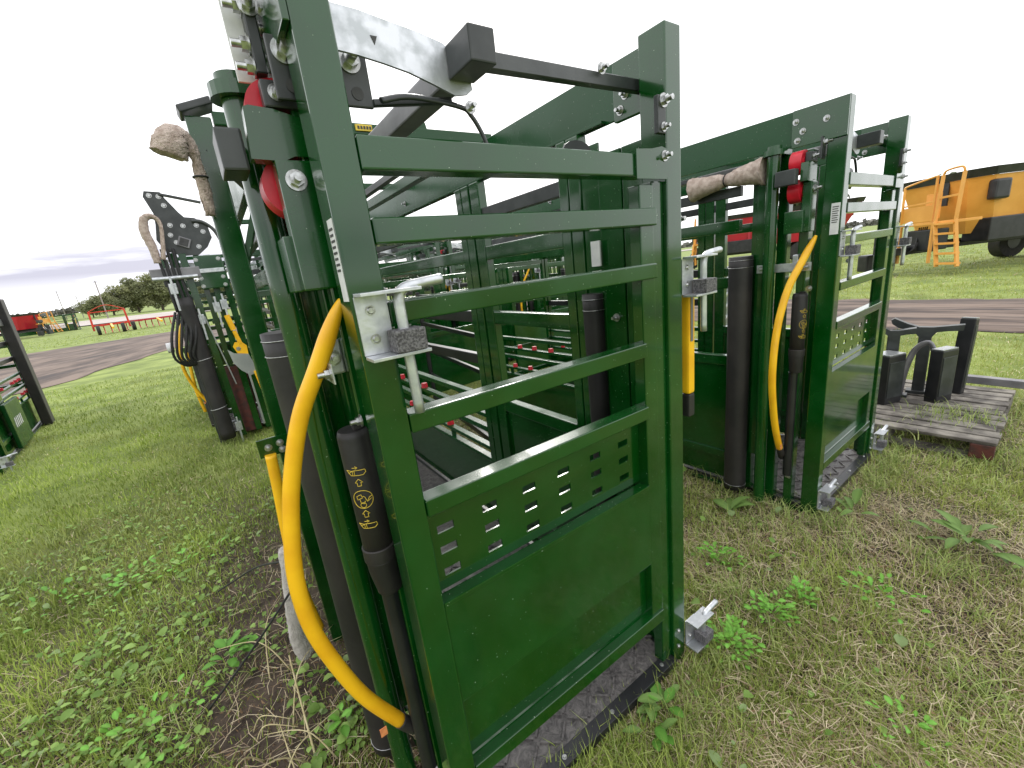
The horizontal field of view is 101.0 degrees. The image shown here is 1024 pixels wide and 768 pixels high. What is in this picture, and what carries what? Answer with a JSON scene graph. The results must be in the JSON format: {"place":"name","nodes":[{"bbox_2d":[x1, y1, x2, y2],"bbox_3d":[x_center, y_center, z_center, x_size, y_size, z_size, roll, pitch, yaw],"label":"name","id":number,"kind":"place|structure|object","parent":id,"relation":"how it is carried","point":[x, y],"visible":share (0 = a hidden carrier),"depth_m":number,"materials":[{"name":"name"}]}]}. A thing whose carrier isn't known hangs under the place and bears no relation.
{"place":"outdoors","nodes":[
{"label":"outdoors","id":0,"kind":"place"},
{"bbox_2d":[0,317,269,396],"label":"dirt road","id":1,"kind":"structure","parent":0,"point":[56,366],"depth_m":15.73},
{"bbox_2d":[0,249,691,333],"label":"gravel road","id":2,"kind":"structure","parent":0,"point":[114,319],"depth_m":75.00,"materials":[{"name":"grey gravel"}]},
{"bbox_2d":[0,223,1023,767],"bbox_3d":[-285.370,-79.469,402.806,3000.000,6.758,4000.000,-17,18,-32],"label":"ground","id":3,"kind":"structure","parent":0,"point":[164,361],"depth_m":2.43,"materials":[{"name":"green plant"}]},
{"bbox_2d":[0,299,54,473],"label":"cattle chute","id":4,"kind":"object","parent":3,"relation":"on","point":[22,421],"visible":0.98,"depth_m":6.04,"materials":[{"name":"green paint"}]},
{"bbox_2d":[0,311,62,335],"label":"feed mixer","id":5,"kind":"object","parent":3,"relation":"on","point":[25,323],"visible":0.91,"depth_m":45.84,"materials":[{"name":"red metal"}]},
{"bbox_2d":[18,323,46,336],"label":"cattle chute","id":6,"kind":"object","parent":3,"relation":"on","point":[27,334],"visible":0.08,"depth_m":51.70,"materials":[{"name":"green paint"}]},
{"bbox_2d":[41,313,81,333],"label":"cattle chute","id":7,"kind":"object","parent":3,"relation":"on","point":[74,325],"visible":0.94,"depth_m":52.45,"materials":[{"name":"green paint"}]},
{"bbox_2d":[23,576,111,632],"bbox_3d":[-2.414,1.146,2.320,0.330,0.059,0.460,-21,21,-41],"label":"weed","id":8,"kind":"object","parent":3,"relation":"on","point":[64,590],"visible":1,"depth_m":2.34,"materials":[{"name":"green plant"}]},
{"bbox_2d":[70,299,110,317],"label":"tree","id":9,"kind":"object","parent":3,"relation":"on","point":[80,308],"visible":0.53,"depth_m":110.65,"materials":[{"name":"green plant"}]},
{"bbox_2d":[94,281,108,317],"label":"utility pole","id":10,"kind":"object","parent":3,"relation":"on","point":[101,300],"visible":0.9,"depth_m":85.26,"materials":[{"name":"grey wood"}]},
{"bbox_2d":[82,285,129,315],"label":"tree","id":11,"kind":"object","parent":3,"relation":"on","point":[108,297],"visible":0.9,"depth_m":111.55,"materials":[{"name":"green plant"}]},
{"bbox_2d":[87,305,130,334],"bbox_3d":[-33.521,-5.420,35.173,3.461,2.379,2.430,9,22,45],"label":"tillage implement","id":12,"kind":"object","parent":3,"relation":"on","point":[123,326],"visible":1,"depth_m":35.46,"materials":[{"name":"red paint"}]},
{"bbox_2d":[74,555,177,611],"bbox_3d":[-2.135,1.090,2.365,0.418,0.076,0.393,-2,16,18],"label":"weed","id":13,"kind":"object","parent":3,"relation":"on","point":[117,579],"visible":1,"depth_m":2.39,"materials":[{"name":"green plant"}]},
{"bbox_2d":[111,277,150,311],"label":"tree","id":14,"kind":"object","parent":3,"relation":"on","point":[128,290],"visible":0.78,"depth_m":115.96,"materials":[{"name":"green plant"}]},
{"bbox_2d":[80,673,217,767],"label":"weed","id":15,"kind":"object","parent":3,"relation":"on","point":[106,726],"visible":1,"depth_m":1.53,"materials":[{"name":"green plant"}]},
{"bbox_2d":[122,315,176,329],"bbox_3d":[-31.819,-5.613,38.079,3.461,0.820,4.720,8,21,43],"label":"tillage implement","id":16,"kind":"object","parent":3,"relation":"on","point":[133,325],"visible":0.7,"depth_m":37.87,"materials":[{"name":"red paint"}]},
{"bbox_2d":[134,273,171,309],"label":"tree","id":17,"kind":"object","parent":3,"relation":"on","point":[154,292],"visible":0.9,"depth_m":116.35,"materials":[{"name":"green plant"}]},
{"bbox_2d":[142,537,224,582],"bbox_3d":[-1.951,1.030,2.538,0.400,0.062,0.323,-17,18,-32],"label":"weed","id":18,"kind":"object","parent":3,"relation":"on","point":[154,560],"visible":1,"depth_m":2.54,"materials":[{"name":"green plant"}]},
{"bbox_2d":[142,191,270,442],"bbox_3d":[-3.110,-0.630,4.481,0.941,2.620,0.469,-17,18,-32],"label":"control mast","id":19,"kind":"object","parent":3,"relation":"on","point":[185,236],"visible":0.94,"depth_m":4.34,"materials":[{"name":"grey metal"}]},
{"bbox_2d":[138,213,165,263],"bbox_3d":[-3.377,-1.370,3.994,0.193,0.457,0.094,-17,18,-32],"label":"felt roll","id":20,"kind":"object","parent":19,"relation":"hanging from","point":[147,238],"visible":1,"depth_m":3.97,"materials":[{"name":"beige fabric"}]},
{"bbox_2d":[196,278,230,304],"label":"tree","id":21,"kind":"object","parent":3,"relation":"on","point":[212,290],"visible":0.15,"depth_m":124.54,"materials":[{"name":"green plant"}]},
{"bbox_2d":[161,253,279,431],"bbox_3d":[-3.943,-0.721,6.061,1.311,2.183,3.196,-17,18,-33],"label":"cattle chute","id":22,"kind":"object","parent":3,"relation":"on","point":[274,319],"visible":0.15,"depth_m":4.88,"materials":[{"name":"green paint"}]},
{"bbox_2d":[201,629,257,673],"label":"weed","id":23,"kind":"object","parent":3,"relation":"on","point":[223,643],"visible":0.95,"depth_m":1.80,"materials":[{"name":"green plant"}]},
{"bbox_2d":[216,561,278,592],"bbox_3d":[-1.185,0.873,1.901,1.010,0.557,0.026,4,19,34],"label":"black cord","id":24,"kind":"object","parent":3,"relation":"on","point":[276,562],"visible":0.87,"depth_m":1.90,"materials":[{"name":"black rubber"}]},
{"bbox_2d":[208,592,289,710],"bbox_3d":[-0.979,0.998,1.570,0.409,0.446,0.008,-9,15,-6],"label":"black cord","id":25,"kind":"object","parent":3,"relation":"on","point":[251,650],"visible":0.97,"depth_m":1.57,"materials":[{"name":"black rubber"}]},
{"bbox_2d":[236,757,265,767],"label":"dry stem","id":26,"kind":"object","parent":3,"relation":"on","point":[259,759],"visible":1,"depth_m":1.36,"materials":[{"name":"plant"}]},
{"bbox_2d":[217,641,291,671],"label":"dry stem","id":27,"kind":"object","parent":3,"relation":"on","point":[287,666],"visible":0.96,"depth_m":1.74,"materials":[{"name":"plant"}]},
{"bbox_2d":[253,256,273,329],"bbox_3d":[-3.359,-1.028,6.919,1.311,2.183,3.196,-17,19,-34],"label":"cattle chute","id":28,"kind":"object","parent":3,"relation":"on","point":[260,298],"visible":0.01,"depth_m":6.16,"materials":[{"name":"green paint"}]},
{"bbox_2d":[253,715,290,732],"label":"dry stem","id":29,"kind":"object","parent":3,"relation":"on","point":[266,715],"visible":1,"depth_m":1.50,"materials":[{"name":"plant"}]},
{"bbox_2d":[265,597,280,678],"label":"dry stem","id":30,"kind":"object","parent":3,"relation":"on","point":[266,643],"visible":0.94,"depth_m":1.75,"materials":[{"name":"plant"}]},
{"bbox_2d":[255,724,297,743],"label":"dry stem","id":31,"kind":"object","parent":3,"relation":"on","point":[271,724],"visible":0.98,"depth_m":1.47,"materials":[{"name":"plant"}]},
{"bbox_2d":[263,757,310,767],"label":"dry stem","id":32,"kind":"object","parent":3,"relation":"on","point":[300,760],"visible":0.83,"depth_m":1.32,"materials":[{"name":"plant"}]},
{"bbox_2d":[279,723,294,767],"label":"dry stem","id":33,"kind":"object","parent":3,"relation":"on","point":[287,747],"visible":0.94,"depth_m":1.38,"materials":[{"name":"plant"}]},
{"bbox_2d":[264,729,338,759],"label":"dry stem","id":34,"kind":"object","parent":3,"relation":"on","point":[324,744],"visible":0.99,"depth_m":1.39,"materials":[{"name":"plant"}]},
{"bbox_2d":[288,655,315,752],"bbox_3d":[-0.715,1.107,1.443,0.009,0.284,0.205,-16,18,-31],"label":"dry stem","id":35,"kind":"object","parent":3,"relation":"on","point":[307,726],"visible":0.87,"depth_m":1.46,"materials":[{"name":"plant"}]},
{"bbox_2d":[292,625,332,728],"bbox_3d":[-0.782,1.114,1.660,0.006,0.168,0.348,-5,15,6],"label":"dry stem","id":36,"kind":"object","parent":3,"relation":"on","point":[295,685],"visible":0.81,"depth_m":1.54,"materials":[{"name":"plant"}]},
{"bbox_2d":[288,708,337,767],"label":"dry stem","id":37,"kind":"object","parent":3,"relation":"on","point":[305,738],"visible":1,"depth_m":1.35,"materials":[{"name":"plant"}]},
{"bbox_2d":[328,703,352,736],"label":"weed","id":38,"kind":"object","parent":3,"relation":"on","point":[345,729],"visible":0.98,"depth_m":1.45,"materials":[{"name":"green plant"}]},
{"bbox_2d":[377,242,453,331],"bbox_3d":[-2.149,-1.187,6.972,1.311,2.183,3.196,-16,18,-31],"label":"cattle chute","id":39,"kind":"object","parent":3,"relation":"on","point":[408,250],"visible":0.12,"depth_m":5.88,"materials":[{"name":"green paint"}]},
{"bbox_2d":[382,265,461,299],"bbox_3d":[-2.250,-1.730,9.482,2.850,1.800,0.040,-20,20,-39],"label":"livestock panel","id":40,"kind":"object","parent":3,"relation":"on","point":[412,295],"depth_m":9.20,"materials":[{"name":"green paint"}]},
{"bbox_2d":[12,218,877,316],"bbox_3d":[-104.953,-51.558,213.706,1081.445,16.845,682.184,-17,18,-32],"label":"treeline","id":41,"kind":"object","parent":3,"relation":"on","point":[851,224],"visible":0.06,"depth_m":399.43,"materials":[{"name":"green plant"}]},
{"bbox_2d":[383,269,508,400],"bbox_3d":[-0.997,-0.506,5.087,2.318,1.500,0.060,-19,20,-38],"label":"sheeted panel","id":42,"kind":"object","parent":3,"relation":"on","point":[445,369],"visible":0.05,"depth_m":5.25,"materials":[{"name":"green paint"}]},
{"bbox_2d":[175,0,722,767],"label":"cattle chute","id":43,"kind":"object","parent":3,"relation":"on","point":[513,596],"visible":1,"depth_m":1.06,"materials":[{"name":"green paint"}]},
{"bbox_2d":[148,123,216,217],"bbox_3d":[-0.987,-0.640,1.268,0.083,0.270,0.137,6,20,39],"label":"felt roll","id":44,"kind":"object","parent":43,"relation":"hanging from","point":[175,142],"visible":1,"depth_m":1.25,"materials":[{"name":"beige fabric"}]},
{"bbox_2d":[277,546,313,660],"bbox_3d":[-0.828,0.847,1.619,0.124,0.501,0.098,-17,18,-32],"label":"felt roll","id":45,"kind":"object","parent":43,"relation":"attached to","point":[300,643],"visible":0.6,"depth_m":1.60,"materials":[{"name":"grey fabric"}]},
{"bbox_2d":[384,239,515,360],"bbox_3d":[-1.289,-1.523,7.815,1.311,2.183,3.196,-16,18,-30],"label":"cattle chute","id":46,"kind":"object","parent":3,"relation":"on","point":[448,247],"visible":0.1,"depth_m":6.67,"materials":[{"name":"green paint"}]},
{"bbox_2d":[415,292,488,440],"bbox_3d":[-0.535,-0.195,4.047,0.040,1.350,2.050,-14,17,-24],"label":"livestock panel","id":47,"kind":"object","parent":3,"relation":"on","point":[482,433],"visible":0.22,"depth_m":4.05,"materials":[{"name":"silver metal"}]},
{"bbox_2d":[455,264,516,289],"bbox_3d":[-0.298,-2.291,10.667,0.041,1.800,2.850,7,20,40],"label":"livestock panel","id":48,"kind":"object","parent":3,"relation":"on","point":[465,278],"depth_m":9.67,"materials":[{"name":"green paint"}]},
{"bbox_2d":[0,430,1020,767],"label":"clover","id":49,"kind":"object","parent":3,"relation":"on","point":[318,760],"visible":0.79,"depth_m":1.76,"materials":[{"name":"green plant"}]},
{"bbox_2d":[455,251,567,352],"bbox_3d":[-0.152,-1.757,8.170,1.311,2.183,3.196,-17,18,-33],"label":"cattle chute","id":50,"kind":"object","parent":3,"relation":"on","point":[532,274],"visible":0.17,"depth_m":6.86,"materials":[{"name":"green paint"}]},
{"bbox_2d":[0,405,1023,767],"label":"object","id":51,"kind":"object","parent":3,"relation":"on","point":[628,715],"visible":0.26,"depth_m":1.62,"materials":[{"name":"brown plant"}]},
{"bbox_2d":[1,390,1023,767],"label":"dry straw","id":52,"kind":"object","parent":3,"relation":"on","point":[901,718],"visible":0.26,"depth_m":1.49,"materials":[{"name":"beige plant"}]},
{"bbox_2d":[505,261,571,371],"bbox_3d":[1.001,-1.055,6.207,2.318,1.500,0.060,-15,17,-28],"label":"sheeted panel","id":53,"kind":"object","parent":3,"relation":"on","point":[530,332],"visible":0.11,"depth_m":5.84,"materials":[{"name":"green paint"}]},
{"bbox_2d":[547,257,563,273],"bbox_3d":[1.702,-2.932,12.119,0.040,1.800,2.850,8,22,44],"label":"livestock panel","id":54,"kind":"object","parent":3,"relation":"on","point":[553,267],"depth_m":11.50,"materials":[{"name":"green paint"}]},
{"bbox_2d":[622,705,677,751],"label":"weed","id":55,"kind":"object","parent":3,"relation":"on","point":[660,732],"visible":0.94,"depth_m":1.32,"materials":[{"name":"green plant"}]},
{"bbox_2d":[636,681,683,717],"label":"weed","id":56,"kind":"object","parent":3,"relation":"on","point":[654,696],"visible":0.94,"depth_m":1.41,"materials":[{"name":"green plant"}]},
{"bbox_2d":[491,93,912,513],"bbox_3d":[0.970,-0.596,3.495,1.311,2.183,3.196,-17,19,-34],"label":"cattle chute","id":57,"kind":"object","parent":3,"relation":"on","point":[761,383],"visible":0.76,"depth_m":2.31,"materials":[{"name":"green paint"}]},
{"bbox_2d":[686,157,766,202],"bbox_3d":[1.124,-1.063,2.208,0.152,0.155,0.412,-17,18,-32],"label":"felt roll","id":58,"kind":"object","parent":57,"relation":"attached to","point":[752,173],"visible":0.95,"depth_m":2.17,"materials":[{"name":"beige fabric"}]},
{"bbox_2d":[696,541,743,570],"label":"weed","id":59,"kind":"object","parent":3,"relation":"on","point":[725,548],"visible":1,"depth_m":2.05,"materials":[{"name":"green plant"}]},
{"bbox_2d":[726,267,727,325],"bbox_3d":[2.997,-1.046,6.071,0.040,1.100,2.650,3,18,31],"label":"livestock panel","id":60,"kind":"object","parent":3,"relation":"on","point":[726,305],"visible":0.16,"depth_m":7.11,"materials":[{"name":"silver metal"}]},
{"bbox_2d":[713,496,754,509],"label":"weed","id":61,"kind":"object","parent":3,"relation":"on","point":[737,502],"visible":0.97,"depth_m":2.40,"materials":[{"name":"green plant"}]},
{"bbox_2d":[705,614,765,669],"bbox_3d":[0.826,0.937,1.582,0.195,0.113,0.204,-17,18,-32],"label":"weed","id":62,"kind":"object","parent":3,"relation":"on","point":[729,629],"visible":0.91,"depth_m":1.59,"materials":[{"name":"green plant"}]},
{"bbox_2d":[744,590,800,627],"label":"weed","id":63,"kind":"object","parent":3,"relation":"on","point":[768,606],"visible":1,"depth_m":1.71,"materials":[{"name":"green plant"}]},
{"bbox_2d":[690,196,866,268],"bbox_3d":[14.436,-8.375,24.093,8.534,2.970,3.453,1,17,27],"label":"feed mixer","id":64,"kind":"object","parent":3,"relation":"on","point":[740,243],"visible":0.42,"depth_m":23.68,"materials":[{"name":"red metal"}]},
{"bbox_2d":[784,575,819,605],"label":"weed","id":65,"kind":"object","parent":3,"relation":"on","point":[798,585],"visible":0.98,"depth_m":1.76,"materials":[{"name":"green plant"}]},
{"bbox_2d":[793,187,853,228],"bbox_3d":[27.540,-15.389,37.633,5.408,6.255,5.133,-17,18,-32],"label":"tree","id":66,"kind":"object","parent":3,"relation":"on","point":[797,204],"visible":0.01,"depth_m":37.53,"materials":[{"name":"green plant"}]},
{"bbox_2d":[834,488,879,516],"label":"weed","id":67,"kind":"object","parent":3,"relation":"on","point":[856,495],"visible":0.94,"depth_m":2.27,"materials":[{"name":"green plant"}]},
{"bbox_2d":[838,566,930,623],"bbox_3d":[1.519,0.837,1.721,0.222,0.074,0.282,-14,17,-23],"label":"weed","id":68,"kind":"object","parent":3,"relation":"on","point":[887,589],"visible":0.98,"depth_m":1.74,"materials":[{"name":"green plant"}]},
{"bbox_2d":[865,694,951,765],"bbox_3d":[1.169,1.015,1.260,0.162,0.054,0.171,-12,16,-19],"label":"weed","id":69,"kind":"object","parent":3,"relation":"on","point":[922,725],"visible":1,"depth_m":1.26,"materials":[{"name":"green plant"}]},
{"bbox_2d":[857,162,1023,271],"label":"feed mixer","id":70,"kind":"object","parent":3,"relation":"on","point":[980,205],"visible":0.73,"depth_m":11.29,"materials":[{"name":"orange paint"}]},
{"bbox_2d":[873,379,1015,461],"bbox_3d":[3.080,0.193,3.330,1.245,0.139,1.087,-18,19,-35],"label":"wooden pallet","id":71,"kind":"object","parent":3,"relation":"on","point":[983,438],"visible":0.62,"depth_m":2.96,"materials":[{"name":"grey wood"}]},
{"bbox_2d":[877,350,906,404],"bbox_3d":[2.913,-0.051,3.288,0.170,0.390,0.134,-10,16,-13],"label":"steel panel part","id":72,"kind":"object","parent":71,"relation":"on","point":[891,376],"visible":0.82,"depth_m":3.23,"materials":[{"name":"black metal"}]},
{"bbox_2d":[886,327,916,350],"bbox_3d":[3.010,-0.194,3.357,0.248,0.605,0.090,7,20,40],"label":"steel yoke","id":73,"kind":"object","parent":71,"relation":"on","point":[893,338],"visible":0.27,"depth_m":3.29,"materials":[{"name":"grey metal"}]},
{"bbox_2d":[901,340,935,396],"bbox_3d":[3.150,-0.119,3.302,0.228,0.461,0.080,9,22,45],"label":"steel hoop","id":74,"kind":"object","parent":71,"relation":"on","point":[915,349],"visible":0.62,"depth_m":3.29,"materials":[{"name":"grey metal"}]},
{"bbox_2d":[891,317,964,394],"bbox_3d":[3.252,-0.221,3.351,0.414,0.605,0.090,9,22,45],"label":"steel yoke","id":75,"kind":"object","parent":71,"relation":"on","point":[923,333],"visible":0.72,"depth_m":3.34,"materials":[{"name":"black metal"}]},
{"bbox_2d":[924,346,958,402],"bbox_3d":[3.234,-0.071,3.182,0.160,0.410,0.084,-10,16,-13],"label":"steel panel part","id":76,"kind":"object","parent":71,"relation":"on","point":[941,372],"visible":0.98,"depth_m":3.15,"materials":[{"name":"black metal"}]},
{"bbox_2d":[952,317,979,393],"bbox_3d":[3.497,-0.221,3.278,0.060,0.590,0.094,-8,14,-26],"label":"steel panel part","id":77,"kind":"object","parent":71,"relation":"on","point":[965,340],"visible":0.91,"depth_m":3.25,"materials":[{"name":"black metal"}]},
{"bbox_2d":[907,509,1023,566],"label":"weed","id":78,"kind":"object","parent":3,"relation":"on","point":[953,523],"visible":0.99,"depth_m":1.96,"materials":[{"name":"green plant"}]},
{"bbox_2d":[966,374,1023,388],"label":"long steel tube","id":79,"kind":"object","parent":3,"relation":"on","point":[997,381],"visible":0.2,"depth_m":3.42,"materials":[{"name":"grey metal"}]},
{"bbox_2d":[0,0,1023,316],"label":"sky","id":80,"kind":"structure","parent":0,"point":[86,86],"materials":[{"name":"white"}]},
{"bbox_2d":[527,298,1023,332],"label":"dirt track","id":81,"kind":"structure","parent":0,"point":[1000,315],"depth_m":6.66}
]}

